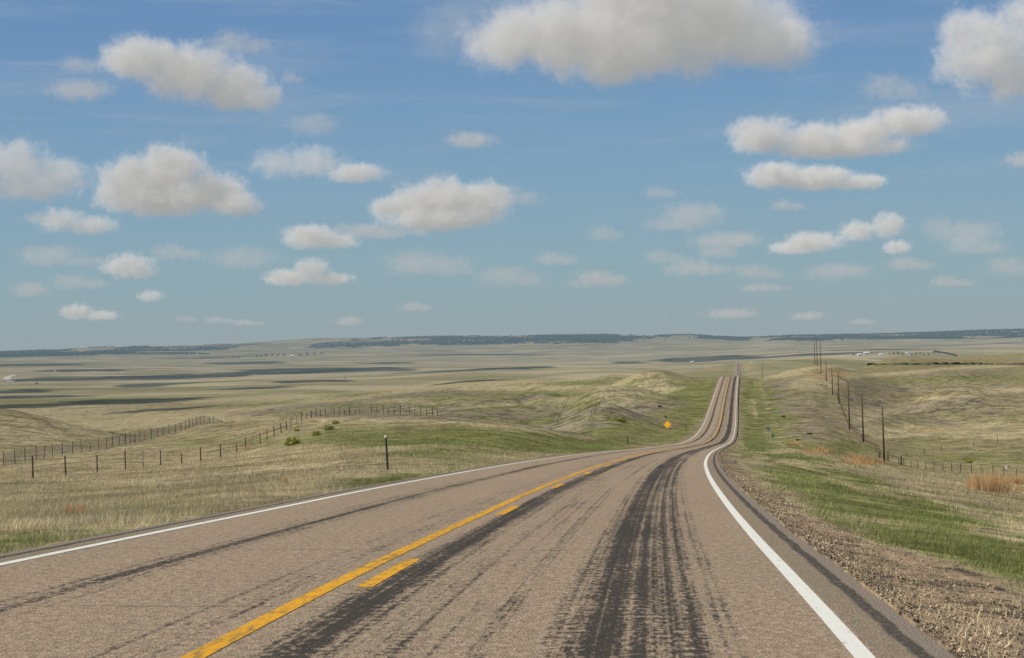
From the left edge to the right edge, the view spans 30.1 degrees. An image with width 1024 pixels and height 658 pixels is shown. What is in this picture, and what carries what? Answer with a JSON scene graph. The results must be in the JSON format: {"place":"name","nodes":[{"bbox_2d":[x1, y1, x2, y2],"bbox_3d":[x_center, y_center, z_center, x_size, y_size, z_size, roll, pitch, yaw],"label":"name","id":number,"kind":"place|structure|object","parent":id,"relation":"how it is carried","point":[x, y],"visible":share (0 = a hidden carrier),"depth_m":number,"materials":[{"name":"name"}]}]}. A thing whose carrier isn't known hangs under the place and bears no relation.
{"place":"outdoors","nodes":[
{"label":"outdoors","id":0,"kind":"place"},
{"bbox_2d":[4,375,15,381],"bbox_3d":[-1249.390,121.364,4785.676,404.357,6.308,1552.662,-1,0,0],"label":"dirt track","id":1,"kind":"structure","parent":0,"point":[7,378],"depth_m":4377.18,"materials":[{"name":"beige soil"}]},
{"bbox_2d":[0,364,954,657],"bbox_3d":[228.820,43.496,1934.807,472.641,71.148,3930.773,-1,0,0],"label":"road","id":2,"kind":"structure","parent":0,"point":[688,548],"depth_m":15.57,"materials":[{"name":"grey asphalt"}]},
{"bbox_2d":[0,329,1023,657],"bbox_3d":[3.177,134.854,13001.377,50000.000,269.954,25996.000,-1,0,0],"label":"ground","id":3,"kind":"structure","parent":0,"point":[526,383],"depth_m":604.28,"materials":[{"name":"beige plant"}]},
{"bbox_2d":[3,416,232,465],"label":"netting fence","id":4,"kind":"object","parent":3,"relation":"on","point":[175,427],"visible":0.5,"depth_m":240.47,"materials":[{"name":"metal"}]},
{"bbox_2d":[32,405,437,478],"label":"wire fence","id":5,"kind":"object","parent":3,"relation":"on","point":[97,456],"visible":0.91,"depth_m":181.01,"materials":[{"name":"metal"}]},
{"bbox_2d":[284,436,301,445],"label":"shrub","id":6,"kind":"object","parent":3,"relation":"on","point":[288,442],"visible":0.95,"depth_m":169.18,"materials":[{"name":"green plant"}]},
{"bbox_2d":[312,430,321,435],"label":"shrub","id":7,"kind":"object","parent":3,"relation":"on","point":[314,433],"visible":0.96,"depth_m":190.24,"materials":[{"name":"green plant"}]},
{"bbox_2d":[324,424,334,429],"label":"shrub","id":8,"kind":"object","parent":3,"relation":"on","point":[327,427],"visible":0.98,"depth_m":202.50,"materials":[{"name":"green plant"}]},
{"bbox_2d":[384,435,388,469],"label":"marker post","id":9,"kind":"object","parent":3,"relation":"on","point":[386,450],"visible":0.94,"depth_m":66.55,"materials":[{"name":"green metal"}]},
{"bbox_2d":[0,389,1023,584],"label":"green grass","id":10,"kind":"structure","parent":3,"relation":"on","point":[991,561],"depth_m":46.72,"materials":[{"name":"green plant"}]},
{"bbox_2d":[0,328,1023,356],"bbox_3d":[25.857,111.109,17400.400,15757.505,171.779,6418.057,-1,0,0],"label":"pine forest","id":11,"kind":"object","parent":3,"relation":"on","point":[586,338],"visible":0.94,"depth_m":18083.53,"materials":[{"name":"green plant"}]},
{"bbox_2d":[61,440,1023,514],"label":"russet grass","id":12,"kind":"structure","parent":3,"relation":"on","point":[976,483],"depth_m":99.02,"materials":[{"name":"brown plant"}]},
{"bbox_2d":[589,396,602,421],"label":"wire fence","id":13,"kind":"object","parent":3,"relation":"on","point":[596,407],"visible":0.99,"depth_m":391.22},
{"bbox_2d":[610,418,627,421],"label":"shrub","id":14,"kind":"object","parent":3,"relation":"on","point":[620,419],"visible":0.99,"depth_m":379.58,"materials":[{"name":"green plant"}]},
{"bbox_2d":[847,380,849,429],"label":"utility pole","id":15,"kind":"object","parent":3,"relation":"on","point":[848,405],"visible":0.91,"depth_m":423.77,"materials":[{"name":"wood"}]},
{"bbox_2d":[837,395,882,457],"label":"wire fence","id":16,"kind":"object","parent":3,"relation":"on","point":[851,427],"visible":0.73,"depth_m":412.37,"materials":[{"name":"metal"}]},
{"bbox_2d":[861,392,863,441],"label":"utility pole","id":17,"kind":"object","parent":3,"relation":"on","point":[862,418],"visible":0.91,"depth_m":370.76,"materials":[{"name":"wood"}]},
{"bbox_2d":[882,405,884,460],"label":"utility pole","id":18,"kind":"object","parent":3,"relation":"on","point":[883,435],"visible":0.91,"depth_m":315.76,"materials":[{"name":"wood"}]},
{"bbox_2d":[878,452,901,464],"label":"corner brace","id":19,"kind":"object","parent":3,"relation":"on","point":[888,457],"visible":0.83,"depth_m":326.47,"materials":[{"name":"wood"}]},
{"bbox_2d":[801,426,1023,493],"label":"russet grass","id":20,"kind":"structure","parent":3,"relation":"on","point":[850,461],"depth_m":180.69,"materials":[{"name":"orange plant"}]},
{"bbox_2d":[867,362,1023,365],"bbox_3d":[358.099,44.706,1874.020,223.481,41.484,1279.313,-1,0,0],"label":"eroded bank","id":21,"kind":"structure","parent":3,"relation":"on","point":[946,363],"depth_m":1324.69,"materials":[{"name":"soil"}]},
{"bbox_2d":[898,457,1019,476],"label":"wire fence","id":22,"kind":"object","parent":3,"relation":"on","point":[960,466],"visible":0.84,"depth_m":273.26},
{"bbox_2d":[0,0,1023,350],"label":"sky","id":23,"kind":"structure","parent":0,"point":[173,172],"materials":[{"name":"blue"}]},
{"bbox_2d":[2,469,1023,657],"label":"gravel","id":24,"kind":"structure","parent":0,"point":[876,589],"depth_m":16.84,"materials":[{"name":"grey gravel"}]},
{"bbox_2d":[934,350,959,356],"bbox_3d":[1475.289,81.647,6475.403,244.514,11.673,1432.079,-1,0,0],"label":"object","id":25,"kind":"object","parent":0,"point":[947,353],"visible":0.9,"depth_m":6341.95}
]}

